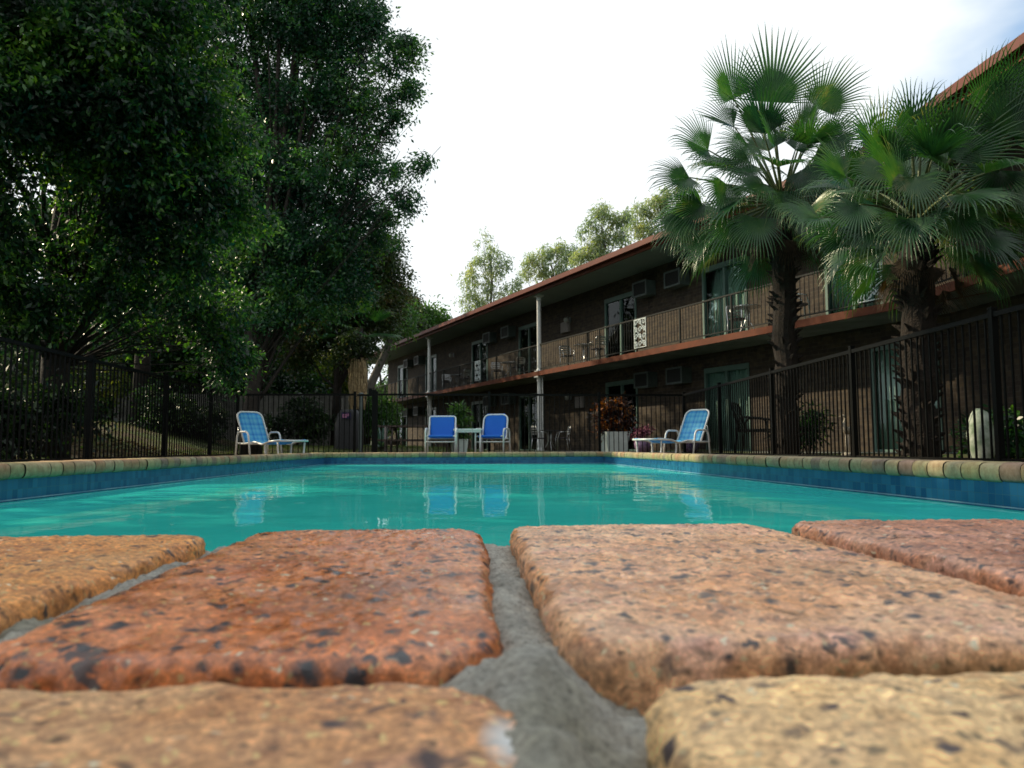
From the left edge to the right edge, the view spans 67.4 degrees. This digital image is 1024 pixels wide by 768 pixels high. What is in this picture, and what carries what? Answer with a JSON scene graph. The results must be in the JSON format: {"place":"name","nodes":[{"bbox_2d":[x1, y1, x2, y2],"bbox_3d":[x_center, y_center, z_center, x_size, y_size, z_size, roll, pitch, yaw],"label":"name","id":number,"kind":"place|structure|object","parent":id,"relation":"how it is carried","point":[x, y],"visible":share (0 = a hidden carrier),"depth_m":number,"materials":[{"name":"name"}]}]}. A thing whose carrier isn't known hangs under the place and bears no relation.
{"place":"outdoors","nodes":[
{"label":"outdoors","id":0,"kind":"place"},
{"bbox_2d":[0,463,1023,551],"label":"pool water","id":1,"kind":"structure","parent":0,"point":[497,504],"depth_m":3.98,"materials":[{"name":"teal liquid"}]},
{"bbox_2d":[2,0,1023,386],"label":"sky","id":2,"kind":"structure","parent":0,"point":[538,112],"materials":[{"name":"white"}]},
{"bbox_2d":[4,419,1023,459],"bbox_3d":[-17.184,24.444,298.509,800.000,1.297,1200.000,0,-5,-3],"label":"ground","id":3,"kind":"structure","parent":0,"point":[862,454],"depth_m":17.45,"materials":[{"name":"green plant"}]},
{"bbox_2d":[0,272,108,413],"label":"garden shrub","id":4,"kind":"object","parent":3,"relation":"on","point":[19,368],"visible":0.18,"depth_m":12.87,"materials":[{"name":"green plant"}]},
{"bbox_2d":[0,367,118,459],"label":"garden shrub","id":5,"kind":"object","parent":3,"relation":"on","point":[109,414],"visible":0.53,"depth_m":9.34,"materials":[{"name":"green plant"}]},
{"bbox_2d":[0,312,144,391],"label":"garden shrub","id":6,"kind":"object","parent":3,"relation":"on","point":[106,360],"visible":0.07,"depth_m":15.16,"materials":[{"name":"green plant"}]},
{"bbox_2d":[24,347,132,414],"bbox_3d":[-11.889,0.029,20.812,3.125,2.521,3.232,0,-5,-3],"label":"garden shrub","id":7,"kind":"object","parent":3,"relation":"on","point":[97,367],"visible":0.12,"depth_m":21.00,"materials":[{"name":"green plant"}]},
{"bbox_2d":[0,321,163,420],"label":"garden tree","id":8,"kind":"object","parent":3,"relation":"on","point":[131,361],"depth_m":23.83,"materials":[{"name":"green plant"}]},
{"bbox_2d":[16,426,194,458],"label":"leaf litter","id":9,"kind":"object","parent":3,"relation":"on","point":[94,436],"visible":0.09,"depth_m":13.64,"materials":[{"name":"brown plant"}]},
{"bbox_2d":[11,119,236,378],"bbox_3d":[-12.855,-4.798,26.947,8.948,12.732,9.843,3,-6,-34],"label":"broadleaf tree","id":10,"kind":"object","parent":3,"relation":"on","point":[50,215],"visible":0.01,"depth_m":24.51,"materials":[{"name":"green plant"}]},
{"bbox_2d":[39,29,228,424],"bbox_3d":[-9.730,-5.575,20.522,6.096,13.423,5.884,0,-5,-3],"label":"broadleaf tree","id":11,"kind":"object","parent":3,"relation":"on","point":[146,360],"visible":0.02,"depth_m":19.90,"materials":[{"name":"green plant"}]},
{"bbox_2d":[72,296,210,419],"bbox_3d":[-12.558,-0.601,25.558,7.170,5.678,4.222,0,-5,-3],"label":"garden tree","id":12,"kind":"object","parent":3,"relation":"on","point":[171,358],"visible":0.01,"depth_m":24.99,"materials":[{"name":"green plant"}]},
{"bbox_2d":[0,0,289,458],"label":"broadleaf tree","id":13,"kind":"object","parent":3,"relation":"on","point":[84,108],"visible":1,"depth_m":9.66,"materials":[{"name":"green plant"}]},
{"bbox_2d":[121,373,207,438],"bbox_3d":[-8.715,0.565,19.548,2.190,2.007,2.049,0,-5,-3],"label":"garden shrub","id":14,"kind":"object","parent":3,"relation":"on","point":[161,408],"visible":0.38,"depth_m":19.18,"materials":[{"name":"green plant"}]},
{"bbox_2d":[151,335,178,386],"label":"garden tree","id":15,"kind":"object","parent":3,"relation":"on","point":[158,362],"depth_m":30.62,"materials":[{"name":"green plant"}]},
{"bbox_2d":[171,399,233,442],"bbox_3d":[-8.364,1.120,20.458,1.935,1.478,1.698,0,-5,-3],"label":"garden shrub","id":16,"kind":"object","parent":3,"relation":"on","point":[207,426],"visible":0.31,"depth_m":20.21,"materials":[{"name":"green plant"}]},
{"bbox_2d":[107,324,306,412],"bbox_3d":[-9.893,-0.528,25.054,6.661,5.319,4.915,0,-5,-3],"label":"garden tree","id":17,"kind":"object","parent":3,"relation":"on","point":[197,376],"visible":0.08,"depth_m":24.08,"materials":[{"name":"green plant"}]},
{"bbox_2d":[114,394,348,446],"bbox_3d":[-8.450,1.262,23.220,6.963,1.940,0.084,0,-5,-3],"label":"paling fence","id":18,"kind":"object","parent":3,"relation":"on","point":[287,399],"visible":0.08,"depth_m":23.28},
{"bbox_2d":[193,364,295,401],"bbox_3d":[-8.476,0.480,24.197,3.142,2.663,2.990,0,-5,-3],"label":"garden shrub","id":19,"kind":"object","parent":3,"relation":"on","point":[278,379],"visible":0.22,"depth_m":24.12,"materials":[{"name":"green plant"}]},
{"bbox_2d":[162,346,346,393],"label":"garden tree","id":20,"kind":"object","parent":3,"relation":"on","point":[312,383],"visible":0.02,"depth_m":28.57,"materials":[{"name":"green plant"}]},
{"bbox_2d":[264,391,335,445],"bbox_3d":[-5.942,1.125,21.543,1.969,1.838,2.444,3,-6,-36],"label":"garden shrub","id":21,"kind":"object","parent":3,"relation":"on","point":[309,416],"visible":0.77,"depth_m":21.30,"materials":[{"name":"green plant"}]},
{"bbox_2d":[167,0,440,453],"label":"broadleaf tree","id":22,"kind":"object","parent":3,"relation":"on","point":[296,178],"visible":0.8,"depth_m":17.05,"materials":[{"name":"green plant"}]},
{"bbox_2d":[303,350,373,445],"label":"garden tree","id":23,"kind":"object","parent":3,"relation":"on","point":[345,389],"visible":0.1,"depth_m":30.97,"materials":[{"name":"green plant"}]},
{"bbox_2d":[270,231,424,445],"bbox_3d":[-4.872,-1.542,21.965,4.282,6.754,3.642,-3,-6,31],"label":"broadleaf tree","id":24,"kind":"object","parent":3,"relation":"on","point":[342,347],"visible":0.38,"depth_m":21.68,"materials":[{"name":"green plant"}]},
{"bbox_2d":[334,409,363,448],"bbox_3d":[-4.027,1.118,18.954,0.721,1.001,0.544,0,-5,0],"label":"covered barbecue","id":25,"kind":"object","parent":3,"relation":"on","point":[337,445],"visible":0.67,"depth_m":18.75,"materials":[{"name":"grey"}]},
{"bbox_2d":[317,291,402,410],"bbox_3d":[-4.079,-0.423,20.427,2.348,4.300,2.427,0,-5,-3],"label":"skirted palm","id":26,"kind":"object","parent":3,"relation":"on","point":[357,374],"visible":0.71,"depth_m":20.22,"materials":[{"name":"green plant"}]},
{"bbox_2d":[358,393,362,452],"bbox_3d":[-3.385,0.878,17.187,0.110,1.370,0.105,0,-5,-3],"label":"gate post","id":27,"kind":"object","parent":3,"relation":"on","point":[360,424],"visible":0.42,"depth_m":17.14,"materials":[{"name":"black metal"}]},
{"bbox_2d":[328,361,408,439],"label":"garden tree","id":28,"kind":"object","parent":3,"relation":"on","point":[378,409],"visible":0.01,"depth_m":38.37,"materials":[{"name":"green plant"}]},
{"bbox_2d":[364,421,394,450],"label":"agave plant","id":29,"kind":"object","parent":3,"relation":"on","point":[379,442],"visible":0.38,"depth_m":18.88,"materials":[{"name":"green plant"}]},
{"bbox_2d":[375,365,387,409],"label":"garden tree","id":30,"kind":"object","parent":3,"relation":"on","point":[383,381],"visible":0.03,"depth_m":49.11,"materials":[{"name":"green plant"}]},
{"bbox_2d":[363,390,406,440],"bbox_3d":[-5.092,1.292,28.891,2.308,2.239,2.204,0,-5,-3],"label":"garden shrub","id":31,"kind":"object","parent":3,"relation":"on","point":[391,411],"visible":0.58,"depth_m":28.84,"materials":[{"name":"green plant"}]},
{"bbox_2d":[364,287,431,444],"bbox_3d":[-4.751,-0.649,30.143,3.197,6.361,2.834,0,-5,-3],"label":"leaning tree","id":32,"kind":"object","parent":3,"relation":"on","point":[373,377],"visible":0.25,"depth_m":30.07,"materials":[{"name":"green plant"}]},
{"bbox_2d":[378,281,428,345],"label":"broadleaf tree","id":33,"kind":"object","parent":3,"relation":"on","point":[422,313],"visible":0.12,"depth_m":50.30,"materials":[{"name":"green plant"}]},
{"bbox_2d":[371,425,459,451],"bbox_3d":[-2.121,1.277,17.555,1.900,0.654,1.620,0,-5,0],"label":"picnic table","id":34,"kind":"object","parent":3,"relation":"on","point":[393,428],"visible":0.52,"depth_m":17.22,"materials":[{"name":"brown wood"}]},
{"bbox_2d":[400,294,452,339],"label":"broadleaf tree","id":35,"kind":"object","parent":3,"relation":"on","point":[437,316],"visible":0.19,"depth_m":51.97,"materials":[{"name":"green plant"}]},
{"bbox_2d":[450,439,467,451],"bbox_3d":[-1.208,1.427,17.542,0.360,0.340,0.360,1,-5,-15],"label":"planter pot","id":36,"kind":"object","parent":3,"relation":"on","point":[461,445],"visible":0.49,"depth_m":17.41,"materials":[{"name":"white ceramic"}]},
{"bbox_2d":[446,400,474,440],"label":"potted plant","id":37,"kind":"object","parent":36,"relation":"in","point":[464,422],"visible":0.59,"depth_m":17.50,"materials":[{"name":"green plant"}]},
{"bbox_2d":[448,225,528,313],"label":"gum tree","id":38,"kind":"object","parent":3,"relation":"on","point":[469,296],"visible":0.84,"depth_m":62.70,"materials":[{"name":"green plant"}]},
{"bbox_2d":[531,426,548,450],"bbox_3d":[0.836,1.685,23.333,0.436,0.814,0.444,2,-5,-28],"label":"bistro chair","id":39,"kind":"object","parent":3,"relation":"on","point":[536,433],"visible":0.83,"depth_m":23.25,"materials":[{"name":"silver metal"}]},
{"bbox_2d":[516,237,580,285],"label":"gum tree","id":40,"kind":"object","parent":3,"relation":"on","point":[545,262],"visible":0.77,"depth_m":66.89,"materials":[{"name":"green plant"}]},
{"bbox_2d":[540,430,560,450],"bbox_3d":[1.165,1.757,23.435,0.640,0.694,0.640,2,-5,-20],"label":"bistro table","id":41,"kind":"object","parent":3,"relation":"on","point":[550,437],"visible":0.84,"depth_m":23.45,"materials":[{"name":"black"}]},
{"bbox_2d":[555,426,570,450],"bbox_3d":[1.535,1.667,23.143,0.436,0.814,0.444,0,-5,-7],"label":"bistro chair","id":42,"kind":"object","parent":3,"relation":"on","point":[567,431],"visible":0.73,"depth_m":23.23,"materials":[{"name":"silver metal"}]},
{"bbox_2d":[564,197,636,267],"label":"gum tree","id":43,"kind":"object","parent":3,"relation":"on","point":[599,247],"visible":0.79,"depth_m":58.85,"materials":[{"name":"green plant"}]},
{"bbox_2d":[601,432,629,451],"bbox_3d":[2.376,1.368,17.948,0.580,0.500,0.580,1,-5,-15],"label":"planter pot","id":44,"kind":"object","parent":3,"relation":"on","point":[613,443],"visible":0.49,"depth_m":17.70,"materials":[{"name":"white ceramic"}]},
{"bbox_2d":[587,391,639,442],"bbox_3d":[2.389,0.770,17.966,1.349,1.242,1.001,0,-5,-3],"label":"potted plant","id":45,"kind":"object","parent":44,"relation":"in","point":[609,423],"visible":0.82,"depth_m":17.86,"materials":[{"name":"red plant"}]},
{"bbox_2d":[634,441,650,451],"bbox_3d":[2.925,1.389,17.143,0.400,0.360,0.400,0,-5,-3],"label":"round pot","id":46,"kind":"object","parent":3,"relation":"on","point":[644,446],"visible":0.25,"depth_m":16.98,"materials":[{"name":"purple ceramic"}]},
{"bbox_2d":[627,423,654,441],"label":"potted plant","id":47,"kind":"object","parent":46,"relation":"in","point":[640,432],"visible":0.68,"depth_m":17.10,"materials":[{"name":"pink plant"}]},
{"bbox_2d":[613,179,712,243],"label":"gum tree","id":48,"kind":"object","parent":3,"relation":"on","point":[640,228],"visible":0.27,"depth_m":55.96,"materials":[{"name":"green plant"}]},
{"bbox_2d":[364,32,1023,453],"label":"motel building","id":49,"kind":"structure","parent":3,"relation":"on","point":[652,316],"depth_m":20.94,"materials":[{"name":"brown brick"}]},
{"bbox_2d":[397,412,406,446],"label":"sliding door","id":50,"kind":"structure","parent":49,"relation":"in","point":[405,418],"depth_m":42.54,"materials":[{"name":"paint"}]},
{"bbox_2d":[398,365,407,397],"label":"sliding door","id":51,"kind":"structure","parent":49,"relation":"in","point":[402,373],"depth_m":43.07,"materials":[{"name":"paint"}]},
{"bbox_2d":[425,407,436,446],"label":"sliding door","id":52,"kind":"structure","parent":49,"relation":"in","point":[435,408],"depth_m":38.45,"materials":[{"name":"paint"}]},
{"bbox_2d":[425,354,436,392],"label":"sliding door","id":53,"kind":"structure","parent":49,"relation":"in","point":[433,357],"depth_m":38.60,"materials":[{"name":"paint"}]},
{"bbox_2d":[472,401,487,449],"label":"sliding door","id":54,"kind":"structure","parent":49,"relation":"in","point":[475,405],"depth_m":33.21,"materials":[{"name":"paint"}]},
{"bbox_2d":[472,339,487,383],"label":"sliding door","id":55,"kind":"structure","parent":49,"relation":"in","point":[479,350],"depth_m":33.13,"materials":[{"name":"paint"}]},
{"bbox_2d":[491,362,502,379],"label":"bistro chair","id":56,"kind":"object","parent":49,"relation":"on","point":[494,363],"visible":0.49,"depth_m":29.93,"materials":[{"name":"silver metal"}]},
{"bbox_2d":[502,361,514,377],"bbox_3d":[-0.103,-0.471,28.931,0.640,0.694,0.640,3,-6,-32],"label":"bistro table","id":57,"kind":"object","parent":49,"relation":"on","point":[507,365],"visible":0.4,"depth_m":28.94,"materials":[{"name":"silver metal"}]},
{"bbox_2d":[510,357,524,375],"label":"bistro chair","id":58,"kind":"object","parent":49,"relation":"on","point":[520,363],"visible":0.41,"depth_m":28.33,"materials":[{"name":"silver metal"}]},
{"bbox_2d":[518,322,536,374],"bbox_3d":[0.677,-1.192,28.972,0.155,2.120,1.620,2,-5,-26],"label":"sliding door","id":59,"kind":"structure","parent":49,"relation":"in","point":[527,333],"depth_m":29.01,"materials":[{"name":"paint"}]},
{"bbox_2d":[520,393,537,449],"bbox_3d":[0.687,1.429,28.754,0.155,2.120,1.620,2,-5,-26],"label":"sliding door","id":60,"kind":"structure","parent":49,"relation":"in","point":[521,397],"depth_m":28.90,"materials":[{"name":"paint"}]},
{"bbox_2d":[559,345,574,366],"bbox_3d":[1.784,-0.875,24.933,0.444,0.814,0.436,1,-5,-16],"label":"bistro chair","id":61,"kind":"object","parent":49,"relation":"on","point":[566,352],"visible":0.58,"depth_m":25.08,"materials":[{"name":"grey metal"}]},
{"bbox_2d":[574,343,592,362],"bbox_3d":[2.260,-0.885,24.056,0.640,0.694,0.640,0,-5,-3],"label":"bistro table","id":62,"kind":"object","parent":49,"relation":"on","point":[584,344],"visible":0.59,"depth_m":24.05,"materials":[{"name":"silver metal"}]},
{"bbox_2d":[588,336,605,360],"bbox_3d":[2.575,-1.023,23.184,0.444,0.814,0.436,3,-5,-30],"label":"bistro chair","id":63,"kind":"object","parent":49,"relation":"on","point":[601,344],"visible":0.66,"depth_m":23.08,"materials":[{"name":"silver metal"}]},
{"bbox_2d":[604,291,636,357],"bbox_3d":[3.357,-1.661,23.445,0.155,2.120,1.700,2,-5,-26],"label":"sliding door","id":64,"kind":"structure","parent":49,"relation":"in","point":[620,308],"depth_m":23.46,"materials":[{"name":"paint"}]},
{"bbox_2d":[605,379,638,450],"bbox_3d":[3.366,0.960,23.227,0.155,2.120,1.700,2,-5,-26],"label":"sliding door","id":65,"kind":"structure","parent":49,"relation":"in","point":[617,387],"depth_m":23.03,"materials":[{"name":"paint"}]},
{"bbox_2d":[701,255,747,338],"bbox_3d":[5.375,-2.014,19.282,0.155,2.120,1.620,2,-5,-26],"label":"sliding door","id":66,"kind":"structure","parent":49,"relation":"in","point":[717,285],"depth_m":19.54,"materials":[{"name":"paint"}]},
{"bbox_2d":[704,363,750,450],"bbox_3d":[5.384,0.607,19.064,0.155,2.120,1.620,2,-5,-26],"label":"sliding door","id":67,"kind":"structure","parent":49,"relation":"in","point":[723,374],"depth_m":19.08,"materials":[{"name":"paint"}]},
{"bbox_2d":[726,305,748,333],"bbox_3d":[5.250,-1.471,17.904,0.444,0.814,0.436,0,-5,-5],"label":"bistro chair","id":68,"kind":"object","parent":49,"relation":"on","point":[738,318],"visible":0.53,"depth_m":18.05,"materials":[{"name":"silver metal"}]},
{"bbox_2d":[733,304,760,330],"bbox_3d":[5.396,-1.433,17.587,0.640,0.694,0.640,-4,-6,35],"label":"bistro table","id":69,"kind":"object","parent":49,"relation":"on","point":[745,306],"visible":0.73,"depth_m":17.57,"materials":[{"name":"silver metal"}]},
{"bbox_2d":[798,293,810,318],"bbox_3d":[5.987,-1.622,16.115,0.436,0.814,0.444,-1,-5,5],"label":"bistro chair","id":70,"kind":"object","parent":49,"relation":"on","point":[803,304],"visible":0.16,"depth_m":15.96,"materials":[{"name":"silver metal"}]},
{"bbox_2d":[824,225,883,314],"bbox_3d":[7.054,-2.308,15.819,0.155,2.120,1.400,2,-5,-26],"label":"sliding door","id":71,"kind":"structure","parent":49,"relation":"in","point":[829,286],"depth_m":16.18,"materials":[{"name":"paint"}]},
{"bbox_2d":[871,341,943,451],"bbox_3d":[7.531,0.232,14.637,0.155,2.120,1.450,2,-5,-26],"label":"sliding door","id":72,"kind":"structure","parent":49,"relation":"in","point":[891,345],"depth_m":15.09,"materials":[{"name":"paint"}]},
{"bbox_2d":[731,402,769,453],"bbox_3d":[4.149,0.758,13.199,0.646,0.900,0.596,-3,-5,30],"label":"garden armchair","id":73,"kind":"object","parent":3,"relation":"on","point":[745,426],"visible":0.44,"depth_m":13.06,"materials":[{"name":"black"}]},
{"bbox_2d":[645,26,900,453],"bbox_3d":[4.152,-2.239,12.322,3.995,6.775,3.777,-2,-5,24],"label":"fan palm","id":74,"kind":"object","parent":3,"relation":"on","point":[769,85],"visible":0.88,"depth_m":11.96,"materials":[{"name":"green plant"}]},
{"bbox_2d":[764,400,836,454],"bbox_3d":[4.759,0.749,12.693,1.182,0.996,0.988,-3,-5,30],"label":"garden shrub","id":75,"kind":"object","parent":3,"relation":"on","point":[813,427],"visible":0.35,"depth_m":12.54,"materials":[{"name":"green plant"}]},
{"bbox_2d":[839,415,851,454],"bbox_3d":[4.891,0.742,11.174,0.285,0.588,0.178,-1,-5,6],"label":"heron ornament","id":76,"kind":"object","parent":3,"relation":"on","point":[848,434],"visible":0.45,"depth_m":11.14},
{"bbox_2d":[778,38,1023,456],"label":"fan palm","id":77,"kind":"object","parent":3,"relation":"on","point":[917,229],"visible":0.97,"depth_m":8.42,"materials":[{"name":"green plant"}]},
{"bbox_2d":[966,408,994,457],"bbox_3d":[4.510,0.528,7.381,0.248,0.588,0.243,0,-5,-3],"label":"garden stone","id":78,"kind":"object","parent":3,"relation":"on","point":[979,435],"visible":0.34,"depth_m":7.30,"materials":[{"name":"white stone"}]},
{"bbox_2d":[943,404,1023,458],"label":"garden shrub","id":79,"kind":"object","parent":3,"relation":"on","point":[1012,433],"visible":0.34,"depth_m":7.51,"materials":[{"name":"green plant"}]},
{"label":"paving bed","id":80,"kind":"structure","parent":0,"visible":0},
{"bbox_2d":[0,534,205,633],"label":"brick paver","id":81,"kind":"object","parent":80,"relation":"on","point":[45,577],"visible":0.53,"depth_m":0.27,"materials":[{"name":"orange brick"}]},
{"bbox_2d":[0,528,503,691],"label":"brick paver","id":82,"kind":"object","parent":80,"relation":"on","point":[308,609],"visible":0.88,"depth_m":0.17,"materials":[{"name":"orange brick"}]},
{"bbox_2d":[0,681,517,767],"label":"brick paver","id":83,"kind":"object","parent":80,"relation":"on","point":[204,724],"visible":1,"depth_m":0.11,"materials":[{"name":"beige brick"}]},
{"bbox_2d":[0,544,647,767],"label":"mortar","id":84,"kind":"object","parent":80,"relation":"on","point":[550,699],"visible":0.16,"depth_m":0.13,"materials":[{"name":"grey concrete"}]},
{"bbox_2d":[509,523,1023,715],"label":"brick paver","id":85,"kind":"object","parent":80,"relation":"on","point":[641,618],"visible":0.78,"depth_m":0.18,"materials":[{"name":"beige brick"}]},
{"bbox_2d":[644,671,1023,767],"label":"brick paver","id":86,"kind":"object","parent":80,"relation":"on","point":[962,720],"visible":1,"depth_m":0.11,"materials":[{"name":"beige brick"}]},
{"bbox_2d":[791,519,1023,596],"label":"brick paver","id":87,"kind":"object","parent":80,"relation":"on","point":[988,553],"visible":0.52,"depth_m":0.29,"materials":[{"name":"pink brick"}]},
{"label":"deck","id":88,"kind":"structure","parent":0,"visible":0},
{"bbox_2d":[235,411,308,454],"bbox_3d":[-3.992,0.844,12.673,1.532,0.844,0.596,-5,-7,44],"label":"sun lounger","id":89,"kind":"object","parent":88,"relation":"on","point":[252,428],"visible":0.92,"depth_m":13.01,"materials":[{"name":"blue fabric"}]},
{"bbox_2d":[424,416,457,451],"bbox_3d":[-1.329,0.998,14.528,0.601,0.821,0.551,0,-5,-1],"label":"sling chair","id":90,"kind":"object","parent":88,"relation":"on","point":[441,427],"visible":0.95,"depth_m":14.69,"materials":[{"name":"blue fabric"}]},
{"bbox_2d":[453,428,482,451],"bbox_3d":[-0.838,1.140,14.706,0.538,0.560,0.500,0,-5,0],"label":"side table","id":91,"kind":"object","parent":88,"relation":"on","point":[479,431],"visible":0.57,"depth_m":14.49,"materials":[{"name":"white plastic"}]},
{"bbox_2d":[475,414,510,451],"bbox_3d":[-0.364,0.991,14.729,0.581,0.861,0.551,-1,-5,14],"label":"sling chair","id":92,"kind":"object","parent":88,"relation":"on","point":[495,426],"visible":0.94,"depth_m":14.88,"materials":[{"name":"blue fabric"}]},
{"bbox_2d":[0,304,1023,461],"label":"pool fence","id":93,"kind":"object","parent":88,"relation":"on","point":[992,314],"visible":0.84,"depth_m":9.34,"materials":[{"name":"black metal"}]},
{"bbox_2d":[357,388,376,451],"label":"pool gate","id":94,"kind":"structure","parent":93,"relation":"attached to","point":[371,392],"depth_m":15.29,"materials":[{"name":"black metal"}]},
{"bbox_2d":[632,409,710,453],"bbox_3d":[2.625,0.804,12.473,1.532,0.844,0.596,4,-7,-44],"label":"sun lounger","id":95,"kind":"object","parent":88,"relation":"on","point":[693,426],"visible":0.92,"depth_m":12.80,"materials":[{"name":"blue fabric"}]},
{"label":"pool floor","id":96,"kind":"structure","parent":0,"visible":0},
{"bbox_2d":[0,457,1023,510],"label":"pool wall","id":97,"kind":"structure","parent":96,"relation":"on","point":[1007,494],"depth_m":5.54,"materials":[{"name":"blue tile"}]},
{"bbox_2d":[0,463,1023,509],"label":"tile trim","id":98,"kind":"structure","parent":97,"relation":"attached to","point":[607,463],"depth_m":5.44,"materials":[{"name":"blue tile"}]},
{"bbox_2d":[8,452,1022,480],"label":"bricks","id":99,"kind":"object","parent":97,"relation":"on","point":[558,456],"visible":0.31,"depth_m":5.88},
{"bbox_2d":[0,451,1023,482],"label":"coping","id":100,"kind":"object","parent":99,"relation":"on","point":[1009,471],"visible":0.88,"depth_m":5.48,"materials":[{"name":"stone"}]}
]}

